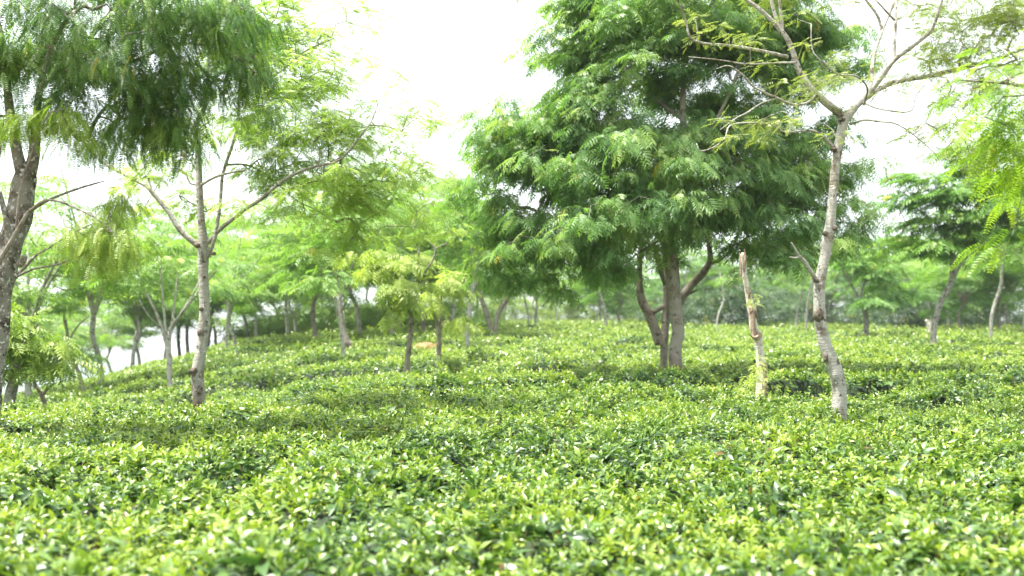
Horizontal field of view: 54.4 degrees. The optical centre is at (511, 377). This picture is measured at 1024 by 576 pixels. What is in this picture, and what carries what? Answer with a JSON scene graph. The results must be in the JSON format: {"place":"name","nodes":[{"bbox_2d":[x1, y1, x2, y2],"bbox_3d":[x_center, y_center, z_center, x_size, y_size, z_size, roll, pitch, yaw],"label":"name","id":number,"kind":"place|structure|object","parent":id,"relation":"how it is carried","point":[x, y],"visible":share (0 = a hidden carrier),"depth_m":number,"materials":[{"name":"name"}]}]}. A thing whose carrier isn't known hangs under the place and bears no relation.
{"place":"outdoors","nodes":[
{"label":"outdoors","id":0,"kind":"place"},
{"bbox_2d":[2,362,129,393],"bbox_3d":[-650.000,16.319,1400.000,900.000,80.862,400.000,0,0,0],"label":"hills","id":1,"kind":"structure","parent":0,"point":[116,366],"depth_m":1331.53,"materials":[{"name":"white"}]},
{"bbox_2d":[135,356,159,363],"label":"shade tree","id":2,"kind":"object","parent":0,"point":[148,358],"visible":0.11,"depth_m":150.52,"materials":[{"name":"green plant"}]},
{"bbox_2d":[0,0,1023,368],"label":"sky","id":3,"kind":"structure","parent":0,"point":[454,49],"materials":[{"name":"white"}]},
{"bbox_3d":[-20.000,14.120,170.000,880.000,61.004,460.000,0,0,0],"label":"ground","id":4,"kind":"structure","parent":0,"visible":0},
{"bbox_2d":[4,358,55,407],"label":"young tree","id":5,"kind":"object","parent":4,"relation":"on","point":[42,396],"visible":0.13,"depth_m":16.18,"materials":[{"name":"green plant"}]},
{"bbox_2d":[2,302,105,406],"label":"young tree","id":6,"kind":"object","parent":4,"relation":"on","point":[43,350],"visible":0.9,"depth_m":15.36,"materials":[{"name":"green plant"}]},
{"bbox_2d":[5,300,125,389],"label":"shade tree","id":7,"kind":"object","parent":4,"relation":"on","point":[61,332],"visible":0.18,"depth_m":60.83,"materials":[{"name":"green plant"}]},
{"bbox_2d":[10,271,133,363],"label":"shade tree","id":8,"kind":"object","parent":4,"relation":"on","point":[102,318],"visible":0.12,"depth_m":46.19,"materials":[{"name":"green plant"}]},
{"bbox_2d":[39,297,110,391],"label":"young tree","id":9,"kind":"object","parent":4,"relation":"on","point":[63,310],"visible":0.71,"depth_m":27.45,"materials":[{"name":"green plant"}]},
{"bbox_2d":[0,99,164,293],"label":"young tree","id":10,"kind":"object","parent":4,"relation":"on","point":[100,237],"visible":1,"depth_m":7.47,"materials":[{"name":"green plant"}]},
{"bbox_2d":[42,292,133,378],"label":"shade tree","id":11,"kind":"object","parent":4,"relation":"on","point":[113,340],"visible":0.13,"depth_m":70.29,"materials":[{"name":"green plant"}]},
{"bbox_2d":[0,167,194,396],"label":"shade tree","id":12,"kind":"object","parent":4,"relation":"on","point":[30,249],"visible":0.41,"depth_m":26.50,"materials":[{"name":"green plant"}]},
{"bbox_2d":[53,291,161,372],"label":"shade tree","id":13,"kind":"object","parent":4,"relation":"on","point":[112,326],"visible":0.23,"depth_m":76.20,"materials":[{"name":"green plant"}]},
{"bbox_2d":[21,208,225,366],"bbox_3d":[-22.500,-4.734,58.415,11.900,10.295,10.293,0,0,-17],"label":"shade tree","id":14,"kind":"object","parent":4,"relation":"on","point":[137,339],"visible":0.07,"depth_m":57.30,"materials":[{"name":"green plant"}]},
{"bbox_2d":[56,245,198,365],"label":"shade tree","id":15,"kind":"object","parent":4,"relation":"on","point":[130,311],"visible":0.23,"depth_m":58.37,"materials":[{"name":"green plant"}]},
{"bbox_2d":[11,163,258,382],"bbox_3d":[-12.416,-2.889,30.758,9.182,7.943,7.942,0,0,-32],"label":"shade tree","id":16,"kind":"object","parent":4,"relation":"on","point":[169,282],"visible":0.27,"depth_m":30.90,"materials":[{"name":"green plant"}]},
{"bbox_2d":[104,300,194,358],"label":"shade tree","id":17,"kind":"object","parent":4,"relation":"on","point":[130,330],"visible":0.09,"depth_m":78.61,"materials":[{"name":"green plant"}]},
{"bbox_2d":[0,0,305,414],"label":"shade tree","id":18,"kind":"object","parent":4,"relation":"on","point":[51,55],"visible":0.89,"depth_m":8.10,"materials":[{"name":"green plant"}]},
{"bbox_2d":[81,212,262,388],"bbox_3d":[-7.670,-1.349,23.237,4.670,5.124,3.334,0,0,16],"label":"shade tree","id":19,"kind":"object","parent":4,"relation":"on","point":[178,264],"visible":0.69,"depth_m":23.11,"materials":[{"name":"green plant"}]},
{"bbox_2d":[121,229,231,355],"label":"shade tree","id":20,"kind":"object","parent":4,"relation":"on","point":[178,349],"visible":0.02,"depth_m":65.92,"materials":[{"name":"green plant"}]},
{"bbox_2d":[136,226,237,353],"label":"shade tree","id":21,"kind":"object","parent":4,"relation":"on","point":[166,232],"visible":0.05,"depth_m":60.61,"materials":[{"name":"green plant"}]},
{"bbox_2d":[176,236,268,343],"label":"shade tree","id":22,"kind":"object","parent":4,"relation":"on","point":[231,317],"visible":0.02,"depth_m":68.24,"materials":[{"name":"green plant"}]},
{"bbox_2d":[198,263,252,347],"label":"shade tree","id":23,"kind":"object","parent":4,"relation":"on","point":[226,281],"visible":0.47,"depth_m":38.72,"materials":[{"name":"green plant"}]},
{"bbox_2d":[150,224,302,346],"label":"shade tree","id":24,"kind":"object","parent":4,"relation":"on","point":[269,292],"visible":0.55,"depth_m":40.12,"materials":[{"name":"green plant"}]},
{"bbox_2d":[190,241,271,348],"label":"shade tree","id":25,"kind":"object","parent":4,"relation":"on","point":[222,311],"visible":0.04,"depth_m":65.67,"materials":[{"name":"green plant"}]},
{"bbox_2d":[173,207,304,338],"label":"shade tree","id":26,"kind":"object","parent":4,"relation":"on","point":[244,318],"visible":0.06,"depth_m":62.88,"materials":[{"name":"green plant"}]},
{"bbox_2d":[218,255,281,334],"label":"shade tree","id":27,"kind":"object","parent":4,"relation":"on","point":[241,316],"visible":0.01,"depth_m":89.98,"materials":[{"name":"green plant"}]},
{"bbox_2d":[192,211,326,336],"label":"shade tree","id":28,"kind":"object","parent":4,"relation":"on","point":[255,326],"visible":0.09,"depth_m":60.34,"materials":[{"name":"green plant"}]},
{"bbox_2d":[37,0,482,409],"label":"shade tree","id":29,"kind":"object","parent":4,"relation":"on","point":[347,178],"visible":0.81,"depth_m":10.33,"materials":[{"name":"green plant"}]},
{"bbox_2d":[209,197,368,336],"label":"shade tree","id":30,"kind":"object","parent":4,"relation":"on","point":[241,226],"visible":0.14,"depth_m":49.95,"materials":[{"name":"green plant"}]},
{"bbox_2d":[261,291,326,313],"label":"shade tree","id":31,"kind":"object","parent":4,"relation":"on","point":[273,304],"visible":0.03,"depth_m":74.13,"materials":[{"name":"green plant"}]},
{"bbox_2d":[219,229,376,333],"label":"shade tree","id":32,"kind":"object","parent":4,"relation":"on","point":[294,318],"visible":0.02,"depth_m":59.88,"materials":[{"name":"green plant"}]},
{"bbox_2d":[253,220,385,361],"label":"young tree","id":33,"kind":"object","parent":4,"relation":"on","point":[330,284],"visible":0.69,"depth_m":27.39,"materials":[{"name":"green plant"}]},
{"bbox_2d":[280,233,366,308],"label":"shade tree","id":34,"kind":"object","parent":4,"relation":"on","point":[347,289],"visible":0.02,"depth_m":72.75,"materials":[{"name":"green plant"}]},
{"bbox_2d":[295,286,367,306],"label":"shade tree","id":35,"kind":"object","parent":4,"relation":"on","point":[336,298],"visible":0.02,"depth_m":86.94,"materials":[{"name":"green plant"}]},
{"bbox_2d":[209,177,459,340],"bbox_3d":[-7.747,-4.766,43.737,11.832,7.632,8.187,0,0,-18],"label":"shade tree","id":36,"kind":"object","parent":4,"relation":"on","point":[267,241],"visible":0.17,"depth_m":42.58,"materials":[{"name":"green plant"}]},
{"bbox_2d":[159,296,522,344],"bbox_3d":[-11.000,-3.414,65.681,24.331,4.374,18.001,0,0,0],"label":"soft thicket","id":37,"kind":"object","parent":4,"relation":"on","point":[326,316],"visible":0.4,"depth_m":61.88,"materials":[{"name":"green plant"}]},
{"bbox_2d":[286,192,411,350],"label":"shade tree","id":38,"kind":"object","parent":4,"relation":"on","point":[347,342],"visible":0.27,"depth_m":34.92,"materials":[{"name":"green plant"}]},
{"bbox_2d":[242,142,457,335],"bbox_3d":[-7.822,-6.429,49.498,11.569,10.009,10.008,0,0,44],"label":"shade tree","id":39,"kind":"object","parent":4,"relation":"on","point":[358,318],"visible":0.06,"depth_m":49.85,"materials":[{"name":"green plant"}]},
{"bbox_2d":[329,277,413,306],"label":"shade tree","id":40,"kind":"object","parent":4,"relation":"on","point":[366,296],"visible":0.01,"depth_m":87.59,"materials":[{"name":"green plant"}]},
{"bbox_2d":[276,145,476,334],"bbox_3d":[-5.665,-5.836,44.513,9.880,9.401,9.949,0,0,29],"label":"shade tree","id":41,"kind":"object","parent":4,"relation":"on","point":[401,246],"visible":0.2,"depth_m":43.58,"materials":[{"name":"green plant"}]},
{"bbox_2d":[341,188,430,326],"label":"shade tree","id":42,"kind":"object","parent":4,"relation":"on","point":[400,324],"depth_m":59.72,"materials":[{"name":"green plant"}]},
{"bbox_2d":[332,241,446,374],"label":"young tree","id":43,"kind":"object","parent":4,"relation":"on","point":[402,298],"visible":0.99,"depth_m":19.38,"materials":[{"name":"green plant"}]},
{"bbox_2d":[345,270,462,301],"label":"shade tree","id":44,"kind":"object","parent":4,"relation":"on","point":[405,278],"visible":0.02,"depth_m":63.72,"materials":[{"name":"green plant"}]},
{"bbox_2d":[415,342,435,348],"bbox_3d":[-2.822,-0.921,32.692,1.461,0.526,1.069,0,0,0],"label":"soil heap","id":45,"kind":"object","parent":4,"relation":"on","point":[425,344],"visible":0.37,"depth_m":32.49,"materials":[{"name":"yellow soil"}]},
{"bbox_2d":[390,167,487,326],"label":"shade tree","id":46,"kind":"object","parent":4,"relation":"on","point":[426,188],"depth_m":60.09,"materials":[{"name":"green plant"}]},
{"bbox_2d":[397,265,485,362],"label":"young tree","id":47,"kind":"object","parent":4,"relation":"on","point":[449,285],"visible":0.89,"depth_m":22.30,"materials":[{"name":"green plant"}]},
{"bbox_2d":[346,174,554,331],"bbox_3d":[-3.705,-5.882,51.427,13.165,8.492,9.109,0,0,-2],"label":"shade tree","id":48,"kind":"object","parent":4,"relation":"on","point":[423,324],"visible":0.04,"depth_m":50.92,"materials":[{"name":"green plant"}]},
{"bbox_2d":[405,174,511,349],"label":"shade tree","id":49,"kind":"object","parent":4,"relation":"on","point":[450,253],"visible":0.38,"depth_m":32.29,"materials":[{"name":"green plant"}]},
{"bbox_2d":[382,183,550,331],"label":"shade tree","id":50,"kind":"object","parent":4,"relation":"on","point":[452,305],"visible":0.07,"depth_m":46.62,"materials":[{"name":"green plant"}]},
{"bbox_2d":[425,222,515,322],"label":"shade tree","id":51,"kind":"object","parent":4,"relation":"on","point":[470,288],"visible":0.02,"depth_m":66.10,"materials":[{"name":"green plant"}]},
{"bbox_2d":[424,221,566,335],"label":"shade tree","id":52,"kind":"object","parent":4,"relation":"on","point":[494,327],"visible":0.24,"depth_m":41.84,"materials":[{"name":"green plant"}]},
{"bbox_2d":[479,266,537,328],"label":"shade tree","id":53,"kind":"object","parent":4,"relation":"on","point":[524,301],"visible":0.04,"depth_m":60.22,"materials":[{"name":"brown plant"}]},
{"bbox_2d":[0,317,1023,575],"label":"tea bushes","id":54,"kind":"object","parent":4,"relation":"on","point":[570,447],"visible":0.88,"depth_m":6.69,"materials":[{"name":"green plant"}]},
{"bbox_2d":[925,319,930,332],"bbox_3d":[20.337,-2.233,48.577,0.381,1.256,0.247,0,0,0],"label":"tree stump","id":55,"kind":"object","parent":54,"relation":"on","point":[928,325],"visible":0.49,"depth_m":48.51,"materials":[{"name":"beige wood"}]},
{"bbox_2d":[468,264,556,319],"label":"shade tree","id":56,"kind":"object","parent":4,"relation":"on","point":[505,307],"visible":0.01,"depth_m":89.80,"materials":[{"name":"brown plant"}]},
{"bbox_2d":[479,269,576,326],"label":"shade tree","id":57,"kind":"object","parent":4,"relation":"on","point":[535,318],"visible":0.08,"depth_m":65.77,"materials":[{"name":"green plant"}]},
{"bbox_2d":[525,266,572,315],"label":"shade tree","id":58,"kind":"object","parent":4,"relation":"on","point":[544,294],"visible":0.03,"depth_m":109.83,"materials":[{"name":"green plant"}]},
{"bbox_2d":[545,274,565,323],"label":"shade tree","id":59,"kind":"object","parent":4,"relation":"on","point":[555,306],"visible":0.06,"depth_m":91.53,"materials":[{"name":"brown plant"}]},
{"bbox_2d":[538,275,584,318],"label":"shade tree","id":60,"kind":"object","parent":4,"relation":"on","point":[543,301],"visible":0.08,"depth_m":117.90,"materials":[{"name":"green plant"}]},
{"bbox_2d":[445,287,689,320],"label":"pale thicket","id":61,"kind":"object","parent":4,"relation":"on","point":[546,312],"visible":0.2,"depth_m":121.24,"materials":[{"name":"green plant"}]},
{"bbox_2d":[549,231,627,327],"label":"shade tree","id":62,"kind":"object","parent":4,"relation":"on","point":[601,299],"visible":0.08,"depth_m":59.97,"materials":[{"name":"green plant"}]},
{"bbox_2d":[564,265,630,320],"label":"shade tree","id":63,"kind":"object","parent":4,"relation":"on","point":[609,306],"visible":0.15,"depth_m":104.96,"materials":[{"name":"green plant"}]},
{"bbox_2d":[567,252,662,323],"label":"shade tree","id":64,"kind":"object","parent":4,"relation":"on","point":[620,299],"visible":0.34,"depth_m":73.39,"materials":[{"name":"green plant"}]},
{"bbox_2d":[610,259,660,319],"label":"shade tree","id":65,"kind":"object","parent":4,"relation":"on","point":[657,278],"visible":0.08,"depth_m":110.45,"materials":[{"name":"green plant"}]},
{"bbox_2d":[430,0,910,369],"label":"shade tree","id":66,"kind":"object","parent":4,"relation":"on","point":[590,157],"visible":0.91,"depth_m":15.93,"materials":[{"name":"green plant"}]},
{"bbox_2d":[588,194,760,368],"bbox_3d":[3.187,-1.733,18.898,3.588,4.472,2.311,0,0,0],"label":"shade tree","id":67,"kind":"object","parent":4,"relation":"on","point":[660,337],"visible":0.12,"depth_m":17.95,"materials":[{"name":"brown plant"}]},
{"bbox_2d":[646,255,719,306],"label":"shade tree","id":68,"kind":"object","parent":4,"relation":"on","point":[694,266],"visible":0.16,"depth_m":99.61,"materials":[{"name":"green plant"}]},
{"bbox_2d":[650,239,728,322],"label":"shade tree","id":69,"kind":"object","parent":4,"relation":"on","point":[703,257],"visible":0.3,"depth_m":75.74,"materials":[{"name":"green plant"}]},
{"bbox_2d":[688,252,756,292],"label":"shade tree","id":70,"kind":"object","parent":4,"relation":"on","point":[726,264],"visible":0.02,"depth_m":105.55,"materials":[{"name":"green plant"}]},
{"bbox_2d":[707,264,742,326],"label":"shade tree","id":71,"kind":"object","parent":4,"relation":"on","point":[722,282],"visible":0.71,"depth_m":56.42,"materials":[{"name":"green plant"}]},
{"bbox_2d":[687,256,776,322],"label":"shade tree","id":72,"kind":"object","parent":4,"relation":"on","point":[719,269],"visible":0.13,"depth_m":76.19,"materials":[{"name":"green plant"}]},
{"bbox_2d":[738,249,779,406],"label":"dead tree","id":73,"kind":"object","parent":4,"relation":"on","point":[760,376],"visible":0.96,"depth_m":11.34,"materials":[{"name":"beige wood"}]},
{"bbox_2d":[734,260,802,295],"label":"shade tree","id":74,"kind":"object","parent":4,"relation":"on","point":[762,274],"visible":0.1,"depth_m":94.63,"materials":[{"name":"green plant"}]},
{"bbox_2d":[767,268,834,291],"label":"shade tree","id":75,"kind":"object","parent":4,"relation":"on","point":[794,284],"visible":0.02,"depth_m":101.75,"materials":[{"name":"green plant"}]},
{"bbox_2d":[769,236,837,326],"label":"shade tree","id":76,"kind":"object","parent":4,"relation":"on","point":[791,273],"visible":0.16,"depth_m":64.30,"materials":[{"name":"green plant"}]},
{"bbox_2d":[587,264,1023,328],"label":"dark thicket","id":77,"kind":"object","parent":4,"relation":"on","point":[776,306],"visible":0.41,"depth_m":73.32,"materials":[{"name":"green plant"}]},
{"bbox_2d":[794,246,833,330],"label":"shade tree","id":78,"kind":"object","parent":4,"relation":"on","point":[807,306],"visible":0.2,"depth_m":59.73,"materials":[{"name":"brown plant"}]},
{"bbox_2d":[784,247,874,324],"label":"shade tree","id":79,"kind":"object","parent":4,"relation":"on","point":[834,276],"visible":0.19,"depth_m":89.34,"materials":[{"name":"green plant"}]},
{"bbox_2d":[672,0,1023,422],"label":"shade tree","id":80,"kind":"object","parent":4,"relation":"on","point":[996,20],"visible":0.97,"depth_m":9.87,"materials":[{"name":"green plant"}]},
{"bbox_2d":[809,261,892,302],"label":"shade tree","id":81,"kind":"object","parent":4,"relation":"on","point":[835,279],"depth_m":98.44,"materials":[{"name":"green plant"}]},
{"bbox_2d":[832,239,928,311],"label":"shade tree","id":82,"kind":"object","parent":4,"relation":"on","point":[838,294],"visible":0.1,"depth_m":83.05,"materials":[{"name":"green plant"}]},
{"bbox_2d":[810,230,953,336],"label":"shade tree","id":83,"kind":"object","parent":4,"relation":"on","point":[872,273],"visible":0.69,"depth_m":43.73,"materials":[{"name":"green plant"}]},
{"bbox_2d":[859,210,967,324],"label":"shade tree","id":84,"kind":"object","parent":4,"relation":"on","point":[912,264],"visible":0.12,"depth_m":65.89,"materials":[{"name":"green plant"}]},
{"bbox_2d":[923,259,949,327],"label":"shade tree","id":85,"kind":"object","parent":4,"relation":"on","point":[945,302],"visible":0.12,"depth_m":64.74,"materials":[{"name":"green plant"}]},
{"bbox_2d":[891,247,994,311],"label":"shade tree","id":86,"kind":"object","parent":4,"relation":"on","point":[936,280],"visible":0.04,"depth_m":79.33,"materials":[{"name":"green plant"}]},
{"bbox_2d":[863,138,1023,343],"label":"shade tree","id":87,"kind":"object","parent":4,"relation":"on","point":[948,246],"visible":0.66,"depth_m":30.19,"materials":[{"name":"green plant"}]},
{"bbox_2d":[895,30,1023,278],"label":"shade tree","id":88,"kind":"object","parent":4,"relation":"on","point":[1002,121],"visible":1,"depth_m":5.74,"materials":[{"name":"green plant"}]},
{"bbox_2d":[902,245,1023,329],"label":"shade tree","id":89,"kind":"object","parent":4,"relation":"on","point":[964,283],"visible":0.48,"depth_m":58.62,"materials":[{"name":"green plant"}]},
{"bbox_2d":[909,243,1023,329],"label":"shade tree","id":90,"kind":"object","parent":4,"relation":"on","point":[1004,289],"visible":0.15,"depth_m":59.16,"materials":[{"name":"green plant"}]},
{"bbox_2d":[922,223,1023,332],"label":"shade tree","id":91,"kind":"object","parent":4,"relation":"on","point":[985,268],"visible":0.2,"depth_m":52.02,"materials":[{"name":"green plant"}]},
{"bbox_2d":[932,198,1023,338],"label":"shade tree","id":92,"kind":"object","parent":4,"relation":"on","point":[1014,252],"visible":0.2,"depth_m":38.53,"materials":[{"name":"green plant"}]},
{"bbox_2d":[952,249,1023,327],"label":"shade tree","id":93,"kind":"object","parent":4,"relation":"on","point":[1004,306],"visible":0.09,"depth_m":74.88,"materials":[{"name":"green plant"}]}
]}

